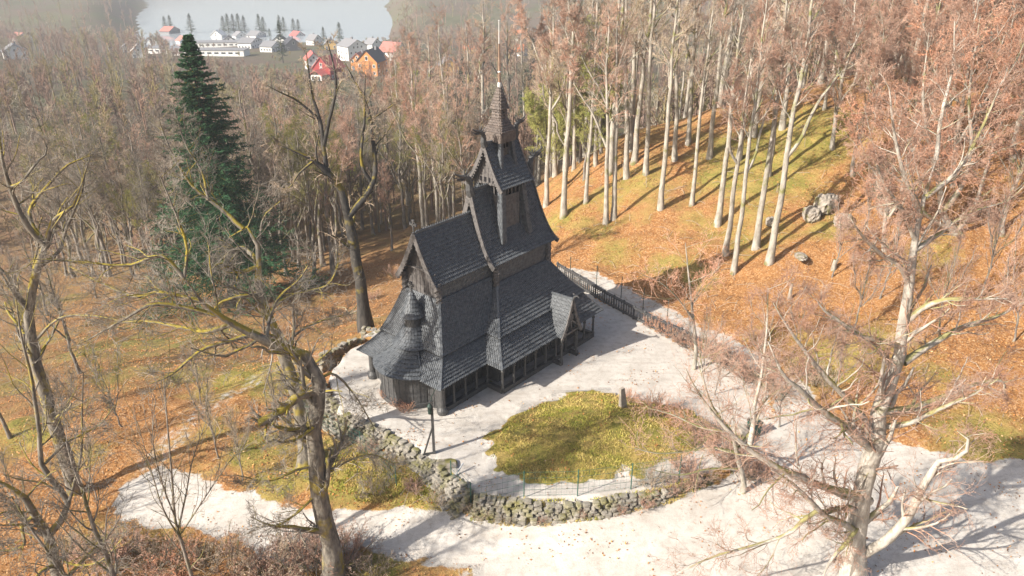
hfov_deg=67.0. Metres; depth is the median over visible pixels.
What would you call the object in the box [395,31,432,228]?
beech tree
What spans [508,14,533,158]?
beech tree
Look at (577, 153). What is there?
bare tree
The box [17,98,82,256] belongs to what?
bare tree
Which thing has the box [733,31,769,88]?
beech tree
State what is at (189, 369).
sapling
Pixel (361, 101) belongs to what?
bare tree
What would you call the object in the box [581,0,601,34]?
bare tree
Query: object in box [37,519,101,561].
bush
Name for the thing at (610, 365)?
gravel yard
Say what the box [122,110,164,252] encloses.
bare tree
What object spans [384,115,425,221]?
bare tree
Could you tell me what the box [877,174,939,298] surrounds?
sapling
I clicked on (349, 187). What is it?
bare tree
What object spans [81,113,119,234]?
bare tree
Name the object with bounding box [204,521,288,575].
bush
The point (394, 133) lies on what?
budding tree
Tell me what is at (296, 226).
bare tree
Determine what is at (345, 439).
bush
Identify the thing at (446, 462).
stone steps
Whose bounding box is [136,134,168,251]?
bare tree
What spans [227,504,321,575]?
bush
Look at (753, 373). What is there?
stone wall
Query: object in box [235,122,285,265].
bare tree
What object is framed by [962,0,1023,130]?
copper tree
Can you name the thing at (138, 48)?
house
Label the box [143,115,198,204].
bare tree
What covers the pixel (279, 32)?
conifer
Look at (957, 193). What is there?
beech tree
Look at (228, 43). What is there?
warehouse
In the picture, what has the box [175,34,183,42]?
house
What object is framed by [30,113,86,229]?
bare tree
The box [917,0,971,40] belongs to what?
copper tree
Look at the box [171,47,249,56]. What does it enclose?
warehouse
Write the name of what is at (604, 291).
wooden picket fence
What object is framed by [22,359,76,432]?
sapling
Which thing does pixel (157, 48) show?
warehouse
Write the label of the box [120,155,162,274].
bare tree
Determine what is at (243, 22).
conifer
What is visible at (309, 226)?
bare tree
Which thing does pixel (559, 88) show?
bare tree
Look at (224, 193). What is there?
fir tree
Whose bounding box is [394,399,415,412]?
bush
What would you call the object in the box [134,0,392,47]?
lake
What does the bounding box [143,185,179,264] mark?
bare tree
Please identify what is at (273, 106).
bare tree
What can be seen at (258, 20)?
conifer
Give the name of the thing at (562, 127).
bare tree
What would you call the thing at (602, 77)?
bare tree
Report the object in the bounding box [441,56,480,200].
bare tree
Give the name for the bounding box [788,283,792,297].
tree stump
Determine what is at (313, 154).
bare tree
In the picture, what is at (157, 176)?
bare tree
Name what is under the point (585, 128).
bare tree
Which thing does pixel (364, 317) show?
oak tree
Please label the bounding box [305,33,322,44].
house
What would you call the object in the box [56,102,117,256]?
bare tree
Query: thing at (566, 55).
beech tree
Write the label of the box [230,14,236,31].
conifer
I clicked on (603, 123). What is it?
bare tree
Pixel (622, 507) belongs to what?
bush
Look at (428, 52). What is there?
beech tree
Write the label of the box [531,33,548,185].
bare tree
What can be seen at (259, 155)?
bare tree
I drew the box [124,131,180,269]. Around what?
bare tree
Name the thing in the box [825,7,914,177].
copper tree
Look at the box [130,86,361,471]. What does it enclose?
oak tree
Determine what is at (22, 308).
bare tree
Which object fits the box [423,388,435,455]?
lamp post
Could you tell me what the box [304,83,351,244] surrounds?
bare tree
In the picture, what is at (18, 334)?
bare tree
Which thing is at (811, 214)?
boulder
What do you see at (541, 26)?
bare tree
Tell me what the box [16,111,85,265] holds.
bare tree
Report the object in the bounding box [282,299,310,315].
bush
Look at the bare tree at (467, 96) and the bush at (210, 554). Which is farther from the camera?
the bare tree at (467, 96)
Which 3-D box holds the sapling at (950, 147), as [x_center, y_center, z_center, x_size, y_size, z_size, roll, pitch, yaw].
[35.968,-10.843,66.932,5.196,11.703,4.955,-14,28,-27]
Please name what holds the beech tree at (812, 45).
on the ground at (374, 250)
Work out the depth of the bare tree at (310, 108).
141.58 m
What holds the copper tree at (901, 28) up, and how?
on the ground at (374, 250)
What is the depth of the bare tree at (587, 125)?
86.85 m
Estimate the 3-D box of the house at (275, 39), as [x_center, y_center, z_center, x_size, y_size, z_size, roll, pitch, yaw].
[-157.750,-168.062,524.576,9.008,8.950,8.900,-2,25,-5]
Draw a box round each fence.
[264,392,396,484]
[450,455,681,505]
[556,261,693,344]
[570,257,668,317]
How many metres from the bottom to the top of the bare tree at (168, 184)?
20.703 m
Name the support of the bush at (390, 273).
on the ground at (374, 250)
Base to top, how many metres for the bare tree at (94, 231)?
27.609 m
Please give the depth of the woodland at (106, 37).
480.18 m
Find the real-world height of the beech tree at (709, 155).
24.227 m
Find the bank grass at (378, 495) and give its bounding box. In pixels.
[330,442,440,503]
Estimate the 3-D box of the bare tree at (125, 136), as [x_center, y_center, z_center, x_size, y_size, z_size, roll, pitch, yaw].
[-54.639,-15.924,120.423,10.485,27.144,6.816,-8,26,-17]
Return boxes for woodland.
[0,0,1017,60]
[0,18,407,262]
[390,2,1023,216]
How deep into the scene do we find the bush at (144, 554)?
43.55 m
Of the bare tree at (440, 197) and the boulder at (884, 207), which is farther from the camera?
the bare tree at (440, 197)
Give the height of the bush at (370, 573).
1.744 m
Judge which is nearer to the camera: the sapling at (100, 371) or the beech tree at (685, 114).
the sapling at (100, 371)
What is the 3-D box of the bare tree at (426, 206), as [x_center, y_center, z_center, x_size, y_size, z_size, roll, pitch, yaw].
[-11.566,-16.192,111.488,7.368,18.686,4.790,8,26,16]
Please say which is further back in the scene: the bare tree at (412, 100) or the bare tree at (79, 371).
the bare tree at (412, 100)
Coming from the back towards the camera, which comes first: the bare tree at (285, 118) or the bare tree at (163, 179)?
the bare tree at (285, 118)
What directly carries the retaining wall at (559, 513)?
on the ground at (374, 250)
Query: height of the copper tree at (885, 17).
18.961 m
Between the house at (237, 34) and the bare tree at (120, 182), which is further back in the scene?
the house at (237, 34)
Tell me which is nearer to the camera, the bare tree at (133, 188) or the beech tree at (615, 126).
the beech tree at (615, 126)
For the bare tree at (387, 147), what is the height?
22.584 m
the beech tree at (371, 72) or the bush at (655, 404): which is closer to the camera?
the bush at (655, 404)
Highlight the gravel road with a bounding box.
[109,394,1023,575]
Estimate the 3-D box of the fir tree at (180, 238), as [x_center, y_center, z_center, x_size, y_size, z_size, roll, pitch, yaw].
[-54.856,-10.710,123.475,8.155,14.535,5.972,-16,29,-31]
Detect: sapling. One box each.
[0,443,42,538]
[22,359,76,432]
[53,419,100,501]
[81,327,135,426]
[104,321,257,575]
[177,333,212,404]
[182,368,228,457]
[213,402,252,481]
[256,363,285,424]
[680,297,726,371]
[708,325,743,394]
[748,300,776,366]
[764,337,814,426]
[784,279,822,341]
[830,183,872,277]
[831,295,877,394]
[844,219,892,326]
[859,165,895,232]
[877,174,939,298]
[897,99,965,223]
[917,225,984,330]
[981,157,1023,295]
[992,228,1023,341]
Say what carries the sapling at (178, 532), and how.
on the ground at (374, 250)
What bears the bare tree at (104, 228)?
on the ground at (374, 250)
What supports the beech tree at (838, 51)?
on the ground at (374, 250)
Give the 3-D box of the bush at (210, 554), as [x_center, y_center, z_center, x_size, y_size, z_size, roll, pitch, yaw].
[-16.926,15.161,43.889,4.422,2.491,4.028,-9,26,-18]
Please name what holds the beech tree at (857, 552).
on the gravel road
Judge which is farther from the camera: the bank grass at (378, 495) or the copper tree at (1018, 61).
the copper tree at (1018, 61)
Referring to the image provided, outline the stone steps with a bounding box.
[436,458,457,476]
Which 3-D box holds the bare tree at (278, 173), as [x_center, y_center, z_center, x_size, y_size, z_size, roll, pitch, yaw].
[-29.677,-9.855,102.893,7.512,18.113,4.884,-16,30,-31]
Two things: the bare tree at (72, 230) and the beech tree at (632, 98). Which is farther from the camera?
the bare tree at (72, 230)
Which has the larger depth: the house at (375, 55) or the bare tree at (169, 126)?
the house at (375, 55)
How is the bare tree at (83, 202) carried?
on the ground at (374, 250)
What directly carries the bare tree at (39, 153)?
on the ground at (374, 250)
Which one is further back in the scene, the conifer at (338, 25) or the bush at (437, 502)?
the conifer at (338, 25)
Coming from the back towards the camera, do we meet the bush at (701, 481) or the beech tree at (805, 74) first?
the beech tree at (805, 74)
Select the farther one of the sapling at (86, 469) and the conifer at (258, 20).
the conifer at (258, 20)
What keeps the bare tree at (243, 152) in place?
on the ground at (374, 250)
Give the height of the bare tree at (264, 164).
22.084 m
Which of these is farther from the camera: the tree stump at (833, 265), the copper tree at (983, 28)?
the copper tree at (983, 28)
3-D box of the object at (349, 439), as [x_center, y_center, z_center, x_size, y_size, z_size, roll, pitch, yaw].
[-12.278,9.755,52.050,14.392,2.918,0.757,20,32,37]
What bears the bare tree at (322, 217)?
on the ground at (374, 250)
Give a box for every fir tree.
[120,34,330,330]
[151,181,188,261]
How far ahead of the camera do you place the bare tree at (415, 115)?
109.41 m
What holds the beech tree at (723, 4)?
on the ground at (374, 250)
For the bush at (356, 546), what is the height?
2.586 m
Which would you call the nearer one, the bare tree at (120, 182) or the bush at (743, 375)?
the bush at (743, 375)
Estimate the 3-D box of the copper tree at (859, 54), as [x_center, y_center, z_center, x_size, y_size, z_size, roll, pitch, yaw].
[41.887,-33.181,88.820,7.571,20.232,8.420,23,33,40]
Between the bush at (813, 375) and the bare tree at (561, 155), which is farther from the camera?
the bare tree at (561, 155)
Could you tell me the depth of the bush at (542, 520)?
44.33 m
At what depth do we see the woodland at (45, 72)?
187.77 m
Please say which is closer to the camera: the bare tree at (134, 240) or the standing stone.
the standing stone
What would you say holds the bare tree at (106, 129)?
on the ground at (374, 250)
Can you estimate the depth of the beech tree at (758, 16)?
78.88 m
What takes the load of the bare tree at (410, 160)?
on the ground at (374, 250)
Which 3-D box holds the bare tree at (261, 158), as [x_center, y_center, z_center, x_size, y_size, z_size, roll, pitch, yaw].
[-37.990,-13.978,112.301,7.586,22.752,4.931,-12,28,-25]
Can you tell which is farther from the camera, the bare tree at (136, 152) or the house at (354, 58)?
the house at (354, 58)
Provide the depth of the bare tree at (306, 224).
111.47 m
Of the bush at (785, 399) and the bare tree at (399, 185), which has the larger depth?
the bare tree at (399, 185)
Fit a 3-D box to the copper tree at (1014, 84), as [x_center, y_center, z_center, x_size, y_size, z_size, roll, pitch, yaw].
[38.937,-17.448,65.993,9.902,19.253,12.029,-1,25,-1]
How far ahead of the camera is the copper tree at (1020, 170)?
63.19 m
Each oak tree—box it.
[0,80,126,495]
[0,152,410,575]
[0,273,144,575]
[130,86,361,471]
[260,31,405,332]
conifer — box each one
[185,13,195,33]
[220,16,225,31]
[222,13,232,32]
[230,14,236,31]
[234,13,244,30]
[240,15,250,31]
[255,14,264,30]
[259,17,267,30]
[275,20,287,62]
[279,17,289,30]
[290,18,296,30]
[336,22,343,40]
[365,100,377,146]
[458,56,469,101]
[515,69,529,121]
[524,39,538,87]
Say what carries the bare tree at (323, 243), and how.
on the ground at (374, 250)
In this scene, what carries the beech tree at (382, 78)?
on the ground at (374, 250)
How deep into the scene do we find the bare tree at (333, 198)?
100.88 m
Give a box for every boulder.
[730,423,748,443]
[765,216,773,226]
[794,252,807,260]
[802,205,820,223]
[813,193,838,214]
[833,213,853,227]
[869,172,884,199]
[876,197,894,215]
[960,126,993,142]
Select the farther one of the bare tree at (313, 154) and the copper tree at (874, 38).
the bare tree at (313, 154)
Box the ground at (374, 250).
[0,0,1023,575]
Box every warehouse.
[148,45,178,53]
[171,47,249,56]
[195,40,238,46]
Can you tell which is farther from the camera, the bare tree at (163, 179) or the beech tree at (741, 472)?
the bare tree at (163, 179)
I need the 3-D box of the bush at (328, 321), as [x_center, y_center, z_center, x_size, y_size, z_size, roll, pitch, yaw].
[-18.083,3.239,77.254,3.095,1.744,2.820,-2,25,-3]
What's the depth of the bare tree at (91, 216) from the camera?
111.08 m
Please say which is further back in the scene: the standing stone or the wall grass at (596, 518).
the standing stone
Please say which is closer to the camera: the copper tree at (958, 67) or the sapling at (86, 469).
the sapling at (86, 469)
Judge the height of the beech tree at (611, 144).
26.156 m
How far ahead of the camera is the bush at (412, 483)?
46.97 m
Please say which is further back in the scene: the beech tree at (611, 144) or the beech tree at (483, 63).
the beech tree at (483, 63)
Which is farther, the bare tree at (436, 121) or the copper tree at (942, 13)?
the bare tree at (436, 121)
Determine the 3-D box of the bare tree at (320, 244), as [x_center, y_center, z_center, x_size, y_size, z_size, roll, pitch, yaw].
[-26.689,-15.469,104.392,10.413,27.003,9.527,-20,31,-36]
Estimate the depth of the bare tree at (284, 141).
109.26 m
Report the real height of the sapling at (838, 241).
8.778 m
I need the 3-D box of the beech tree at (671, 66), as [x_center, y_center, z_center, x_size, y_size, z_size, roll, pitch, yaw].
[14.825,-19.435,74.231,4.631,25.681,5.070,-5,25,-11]
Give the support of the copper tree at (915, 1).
on the ground at (374, 250)
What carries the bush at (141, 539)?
on the ground at (374, 250)
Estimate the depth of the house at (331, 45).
475.36 m
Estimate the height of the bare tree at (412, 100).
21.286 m
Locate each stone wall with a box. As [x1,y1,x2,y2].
[318,326,380,372]
[701,342,768,389]
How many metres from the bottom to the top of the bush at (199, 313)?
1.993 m
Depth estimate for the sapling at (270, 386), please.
53.39 m
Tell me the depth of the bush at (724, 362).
57.54 m
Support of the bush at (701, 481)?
on the gravel yard at (610, 365)
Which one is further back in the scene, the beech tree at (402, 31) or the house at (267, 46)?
the house at (267, 46)
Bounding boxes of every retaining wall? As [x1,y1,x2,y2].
[303,382,472,519]
[470,475,713,526]
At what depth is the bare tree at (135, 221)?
118.79 m
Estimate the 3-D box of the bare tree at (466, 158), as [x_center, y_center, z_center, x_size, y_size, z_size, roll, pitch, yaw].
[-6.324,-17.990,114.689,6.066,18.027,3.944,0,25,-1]
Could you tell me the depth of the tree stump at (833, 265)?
66.83 m
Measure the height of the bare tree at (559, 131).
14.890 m
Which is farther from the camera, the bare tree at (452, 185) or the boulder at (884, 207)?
the bare tree at (452, 185)
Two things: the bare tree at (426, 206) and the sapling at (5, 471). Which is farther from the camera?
the bare tree at (426, 206)
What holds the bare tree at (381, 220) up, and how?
on the ground at (374, 250)
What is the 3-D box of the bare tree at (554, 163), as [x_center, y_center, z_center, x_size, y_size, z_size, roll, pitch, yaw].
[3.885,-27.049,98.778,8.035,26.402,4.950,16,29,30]
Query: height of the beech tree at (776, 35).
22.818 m
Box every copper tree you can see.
[794,0,885,110]
[804,0,916,150]
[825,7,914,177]
[838,0,879,85]
[840,0,871,73]
[842,81,961,251]
[853,0,905,73]
[856,0,924,89]
[864,0,945,112]
[878,19,962,190]
[879,0,943,80]
[889,0,992,161]
[894,0,934,72]
[896,0,929,132]
[896,0,1023,187]
[898,0,980,64]
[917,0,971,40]
[936,0,1001,71]
[943,0,976,117]
[962,0,1023,72]
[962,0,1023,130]
[974,0,997,60]
[975,0,1023,107]
[978,23,1023,162]
[978,83,1023,236]
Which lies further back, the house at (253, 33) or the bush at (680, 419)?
the house at (253, 33)
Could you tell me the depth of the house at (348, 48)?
409.83 m
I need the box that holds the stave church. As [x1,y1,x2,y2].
[356,20,603,415]
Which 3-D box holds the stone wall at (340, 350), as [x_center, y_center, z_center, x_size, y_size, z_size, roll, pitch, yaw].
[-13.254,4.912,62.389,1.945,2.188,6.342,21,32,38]
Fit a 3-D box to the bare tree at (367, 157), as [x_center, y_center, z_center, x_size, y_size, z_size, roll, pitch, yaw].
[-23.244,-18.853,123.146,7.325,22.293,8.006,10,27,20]
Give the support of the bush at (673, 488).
on the gravel yard at (610, 365)
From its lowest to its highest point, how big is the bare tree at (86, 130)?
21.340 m
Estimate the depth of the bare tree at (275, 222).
128.07 m
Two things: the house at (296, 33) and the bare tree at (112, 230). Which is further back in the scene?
the house at (296, 33)
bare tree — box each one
[0,267,20,341]
[0,366,12,438]
[0,395,156,575]
[1,222,48,313]
[3,282,24,328]
[4,133,84,276]
[9,244,81,373]
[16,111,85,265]
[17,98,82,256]
[28,166,75,275]
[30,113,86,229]
[31,128,66,219]
[33,106,106,277]
[39,96,92,211]
[39,254,71,339]
[44,118,124,276]
[54,111,138,267]
[54,158,115,275]
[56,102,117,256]
[61,95,118,262]
[64,137,103,269]
[65,108,116,218]
[68,222,99,297]
[73,89,133,256]
[79,155,123,267]
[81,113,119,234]
[86,153,142,276]
[91,201,113,263]
[93,150,126,263]
[99,112,163,266]
[101,135,156,243]
[102,147,156,273]
[103,124,137,247]
[109,128,149,228]
[117,98,182,241]
[117,149,167,274]
[118,134,148,261]
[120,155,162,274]
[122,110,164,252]
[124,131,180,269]
[124,200,156,259]
[128,220,166,298]
[135,167,161,268]
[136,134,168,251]
[140,136,180,256]
[141,133,199,274]
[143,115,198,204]
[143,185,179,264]
[148,143,171,198]
[152,95,219,169]
[155,144,203,277]
[157,102,197,263]
[165,96,224,200]
[169,83,243,262]
[212,61,278,268]
[216,110,271,268]
[219,103,253,244]
[220,78,270,235]
[226,118,273,215]
[228,102,265,241]
[231,117,262,233]
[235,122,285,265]
[240,105,286,251]
[241,104,307,252]
[243,122,283,259]
[244,82,297,224]
[245,99,272,141]
[250,149,279,243]
[257,61,335,226]
[259,96,305,260]
[261,149,314,275]
[262,111,308,251]
[263,98,328,242]
[265,89,296,243]
[269,120,317,267]
[274,74,344,266]
[278,127,348,251]
[279,108,335,275]
[280,108,291,133]
[283,66,359,276]
[289,134,322,259]
[291,158,336,250]
[299,83,330,183]
[301,115,342,238]
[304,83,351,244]
[308,94,345,235]
[311,103,350,265]
[330,97,367,227]
[342,65,385,229]
[343,90,359,174]
[347,101,387,234]
[347,148,367,210]
[354,73,427,229]
[355,85,396,154]
[372,97,416,228]
[373,106,389,223]
[376,153,406,250]
[377,40,446,226]
[378,113,411,212]
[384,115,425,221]
[398,62,441,222]
[401,114,432,209]
[402,82,422,136]
[403,66,464,219]
[404,111,451,226]
[406,94,465,220]
[414,86,459,216]
[420,69,462,212]
[426,78,474,221]
[427,65,478,198]
[427,99,457,217]
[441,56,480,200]
[445,51,491,171]
[450,88,480,181]
[453,87,490,167]
[454,107,484,210]
[458,103,488,183]
[510,0,568,177]
[522,73,563,163]
[523,70,571,151]
[528,14,586,183]
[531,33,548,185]
[534,0,577,170]
[534,68,578,172]
[534,74,571,176]
[536,83,582,160]
[539,89,571,177]
[552,59,588,142]
[559,14,611,163]
[561,21,612,161]
[563,45,624,137]
[564,0,614,146]
[566,49,623,181]
[570,0,607,157]
[578,5,614,154]
[579,20,631,142]
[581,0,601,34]
[582,0,603,149]
[593,44,624,145]
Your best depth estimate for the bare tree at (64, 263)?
122.11 m
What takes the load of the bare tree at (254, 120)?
on the ground at (374, 250)
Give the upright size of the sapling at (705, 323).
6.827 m
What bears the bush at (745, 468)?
on the gravel yard at (610, 365)
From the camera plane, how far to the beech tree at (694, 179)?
73.08 m
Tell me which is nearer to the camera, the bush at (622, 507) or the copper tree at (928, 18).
the bush at (622, 507)
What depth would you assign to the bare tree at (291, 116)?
118.20 m
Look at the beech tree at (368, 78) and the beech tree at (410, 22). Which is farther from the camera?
the beech tree at (410, 22)
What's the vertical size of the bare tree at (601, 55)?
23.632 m
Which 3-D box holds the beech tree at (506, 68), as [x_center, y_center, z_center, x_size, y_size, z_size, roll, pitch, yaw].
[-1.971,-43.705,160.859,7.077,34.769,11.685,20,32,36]
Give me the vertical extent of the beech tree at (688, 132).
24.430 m
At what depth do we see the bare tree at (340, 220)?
126.96 m
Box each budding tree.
[384,95,407,174]
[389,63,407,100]
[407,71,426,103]
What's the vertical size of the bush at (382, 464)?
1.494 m
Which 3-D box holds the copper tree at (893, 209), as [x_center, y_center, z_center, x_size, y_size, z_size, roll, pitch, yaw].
[31.650,-9.506,63.488,7.858,15.034,9.546,-13,28,-25]
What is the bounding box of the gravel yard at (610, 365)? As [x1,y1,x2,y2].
[328,292,773,508]
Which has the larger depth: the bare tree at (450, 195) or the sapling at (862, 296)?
the bare tree at (450, 195)
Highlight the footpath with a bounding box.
[118,265,826,484]
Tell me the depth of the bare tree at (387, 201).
103.78 m
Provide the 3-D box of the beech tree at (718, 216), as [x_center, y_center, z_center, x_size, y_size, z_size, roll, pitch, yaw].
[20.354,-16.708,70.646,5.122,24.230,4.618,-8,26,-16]
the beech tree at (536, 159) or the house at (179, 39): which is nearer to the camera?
the beech tree at (536, 159)
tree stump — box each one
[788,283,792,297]
[830,259,837,270]
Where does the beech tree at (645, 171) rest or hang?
on the ground at (374, 250)
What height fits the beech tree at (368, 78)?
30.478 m
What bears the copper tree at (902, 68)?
on the ground at (374, 250)
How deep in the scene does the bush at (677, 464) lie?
46.75 m
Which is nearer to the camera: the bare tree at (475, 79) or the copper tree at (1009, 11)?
the copper tree at (1009, 11)
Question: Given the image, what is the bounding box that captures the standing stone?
[619,387,626,407]
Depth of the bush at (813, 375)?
56.51 m
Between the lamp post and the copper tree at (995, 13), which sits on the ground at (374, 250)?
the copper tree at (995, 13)
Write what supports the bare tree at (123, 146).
on the ground at (374, 250)
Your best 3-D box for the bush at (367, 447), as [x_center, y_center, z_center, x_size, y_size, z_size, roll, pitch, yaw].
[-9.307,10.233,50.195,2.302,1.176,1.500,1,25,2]
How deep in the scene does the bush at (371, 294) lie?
87.94 m
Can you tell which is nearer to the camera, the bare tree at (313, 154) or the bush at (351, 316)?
the bush at (351, 316)
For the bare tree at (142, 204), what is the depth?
107.59 m
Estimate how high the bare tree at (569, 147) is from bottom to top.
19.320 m
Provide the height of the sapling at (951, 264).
9.753 m
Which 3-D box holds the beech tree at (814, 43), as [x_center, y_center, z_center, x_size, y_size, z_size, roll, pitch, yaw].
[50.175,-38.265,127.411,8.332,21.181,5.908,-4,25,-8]
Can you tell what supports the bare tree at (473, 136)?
on the ground at (374, 250)
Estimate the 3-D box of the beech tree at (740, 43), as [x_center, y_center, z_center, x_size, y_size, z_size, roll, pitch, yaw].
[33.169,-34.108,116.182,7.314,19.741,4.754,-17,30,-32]
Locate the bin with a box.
[747,418,763,436]
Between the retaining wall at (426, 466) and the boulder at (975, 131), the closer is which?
the retaining wall at (426, 466)
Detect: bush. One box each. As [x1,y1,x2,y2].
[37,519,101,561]
[60,528,144,575]
[76,516,157,558]
[109,518,191,575]
[122,524,207,575]
[173,515,250,575]
[190,303,215,315]
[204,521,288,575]
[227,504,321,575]
[255,513,362,575]
[262,522,316,567]
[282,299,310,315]
[294,513,386,571]
[318,313,343,327]
[330,425,358,447]
[338,308,356,321]
[346,541,398,575]
[353,437,381,453]
[354,467,389,501]
[367,288,381,299]
[369,445,405,475]
[383,264,399,278]
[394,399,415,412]
[401,472,424,496]
[419,482,452,514]
[451,490,473,511]
[468,504,497,526]
[495,513,516,523]
[535,516,549,526]
[614,499,628,517]
[620,385,640,403]
[633,384,679,420]
[633,461,671,488]
[637,485,660,511]
[641,311,666,327]
[649,311,685,337]
[662,407,699,430]
[662,447,707,478]
[664,467,693,497]
[666,325,707,349]
[675,461,719,488]
[681,410,730,447]
[682,330,729,364]
[694,427,758,470]
[704,342,757,372]
[712,444,774,483]
[725,356,777,383]
[733,456,782,485]
[753,369,798,408]
[785,344,824,384]
[803,358,847,388]
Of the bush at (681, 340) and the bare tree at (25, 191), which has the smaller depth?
the bush at (681, 340)
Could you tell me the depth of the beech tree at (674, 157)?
81.63 m
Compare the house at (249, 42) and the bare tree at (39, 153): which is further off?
the house at (249, 42)
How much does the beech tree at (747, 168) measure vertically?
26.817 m
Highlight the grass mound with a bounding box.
[488,392,714,481]
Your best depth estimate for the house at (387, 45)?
403.30 m
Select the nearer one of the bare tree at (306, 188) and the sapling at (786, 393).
the sapling at (786, 393)
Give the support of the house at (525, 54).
on the ground at (374, 250)
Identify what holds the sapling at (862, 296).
on the ground at (374, 250)
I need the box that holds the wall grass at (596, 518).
[469,471,710,526]
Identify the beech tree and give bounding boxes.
[358,35,408,205]
[365,48,403,182]
[372,61,389,169]
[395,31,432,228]
[398,0,419,99]
[398,2,462,106]
[415,24,445,180]
[450,19,488,168]
[466,0,502,122]
[473,0,525,119]
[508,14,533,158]
[529,24,561,184]
[532,0,585,207]
[540,0,603,219]
[548,0,636,224]
[551,0,594,171]
[555,0,648,220]
[575,13,613,204]
[578,0,614,166]
[599,0,657,179]
[603,0,645,175]
[616,221,731,369]
[618,318,815,506]
[620,0,649,152]
[623,0,683,175]
[624,0,661,131]
[628,0,670,165]
[648,0,702,210]
[649,0,1023,575]
[650,0,708,161]
[656,0,716,145]
[674,1,702,118]
[679,0,735,206]
[682,0,716,118]
[700,0,720,111]
[701,20,741,73]
[703,0,752,159]
[709,0,760,227]
[711,0,734,78]
[712,0,736,106]
[714,0,753,79]
[715,25,776,256]
[720,0,803,274]
[722,1,758,108]
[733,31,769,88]
[736,0,795,160]
[742,0,815,250]
[749,0,769,97]
[751,0,808,176]
[752,0,782,137]
[754,0,881,265]
[755,0,774,80]
[772,5,790,88]
[775,0,808,50]
[778,0,799,130]
[795,2,820,76]
[799,0,834,45]
[799,19,840,79]
[801,0,827,88]
[801,0,849,82]
[817,0,833,84]
[830,0,1023,236]
[831,0,846,79]
[850,7,858,74]
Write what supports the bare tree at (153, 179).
on the ground at (374, 250)
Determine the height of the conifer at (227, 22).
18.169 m
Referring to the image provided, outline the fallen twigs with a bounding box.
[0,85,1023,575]
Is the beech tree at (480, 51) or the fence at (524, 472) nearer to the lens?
the fence at (524, 472)
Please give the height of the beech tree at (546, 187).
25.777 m
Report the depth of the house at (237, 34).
620.89 m
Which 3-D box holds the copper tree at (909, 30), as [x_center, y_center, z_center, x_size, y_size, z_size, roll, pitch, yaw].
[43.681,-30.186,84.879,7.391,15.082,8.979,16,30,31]
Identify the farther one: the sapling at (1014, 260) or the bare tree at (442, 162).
the bare tree at (442, 162)
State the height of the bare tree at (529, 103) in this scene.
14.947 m
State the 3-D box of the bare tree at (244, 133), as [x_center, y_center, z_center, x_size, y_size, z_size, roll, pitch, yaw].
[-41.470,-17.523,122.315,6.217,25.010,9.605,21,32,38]
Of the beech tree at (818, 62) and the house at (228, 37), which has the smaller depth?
the beech tree at (818, 62)
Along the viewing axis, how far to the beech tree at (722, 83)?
102.50 m
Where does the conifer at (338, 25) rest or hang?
on the ground at (374, 250)
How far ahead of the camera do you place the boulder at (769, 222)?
73.22 m
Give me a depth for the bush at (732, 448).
47.81 m
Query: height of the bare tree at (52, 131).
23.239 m
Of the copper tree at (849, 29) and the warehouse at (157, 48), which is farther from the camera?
the warehouse at (157, 48)
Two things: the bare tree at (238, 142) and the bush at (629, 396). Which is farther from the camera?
the bare tree at (238, 142)
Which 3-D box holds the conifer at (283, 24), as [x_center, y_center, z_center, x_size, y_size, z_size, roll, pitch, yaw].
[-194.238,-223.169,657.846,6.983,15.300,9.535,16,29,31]
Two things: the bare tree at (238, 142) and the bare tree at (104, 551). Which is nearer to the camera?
the bare tree at (104, 551)
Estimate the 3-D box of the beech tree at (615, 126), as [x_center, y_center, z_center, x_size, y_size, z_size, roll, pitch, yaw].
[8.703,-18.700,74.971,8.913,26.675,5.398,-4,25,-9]
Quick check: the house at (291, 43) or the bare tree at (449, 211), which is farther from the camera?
the house at (291, 43)
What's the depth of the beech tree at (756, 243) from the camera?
67.36 m
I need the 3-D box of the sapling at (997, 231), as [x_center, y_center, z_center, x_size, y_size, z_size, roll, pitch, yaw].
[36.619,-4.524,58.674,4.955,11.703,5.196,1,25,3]
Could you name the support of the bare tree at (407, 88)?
on the ground at (374, 250)
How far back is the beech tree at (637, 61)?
97.31 m
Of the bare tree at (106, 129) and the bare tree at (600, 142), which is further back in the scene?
the bare tree at (106, 129)
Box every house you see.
[0,41,26,58]
[130,44,144,57]
[159,25,180,33]
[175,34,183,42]
[210,28,225,37]
[223,34,234,39]
[231,30,246,37]
[237,36,261,48]
[246,29,265,37]
[258,39,282,51]
[272,33,285,41]
[283,35,300,50]
[289,30,304,35]
[303,49,318,68]
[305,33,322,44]
[310,53,345,80]
[323,36,336,49]
[335,37,367,60]
[349,49,363,70]
[355,46,387,75]
[364,36,381,48]
[379,40,407,57]
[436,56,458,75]
[510,42,526,55]
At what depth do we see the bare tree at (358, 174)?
137.32 m
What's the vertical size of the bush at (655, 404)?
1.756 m
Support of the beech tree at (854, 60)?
on the ground at (374, 250)
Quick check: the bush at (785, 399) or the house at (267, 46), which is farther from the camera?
the house at (267, 46)
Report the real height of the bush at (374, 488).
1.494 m
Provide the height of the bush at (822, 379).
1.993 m
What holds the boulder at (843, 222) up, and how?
on the ground at (374, 250)

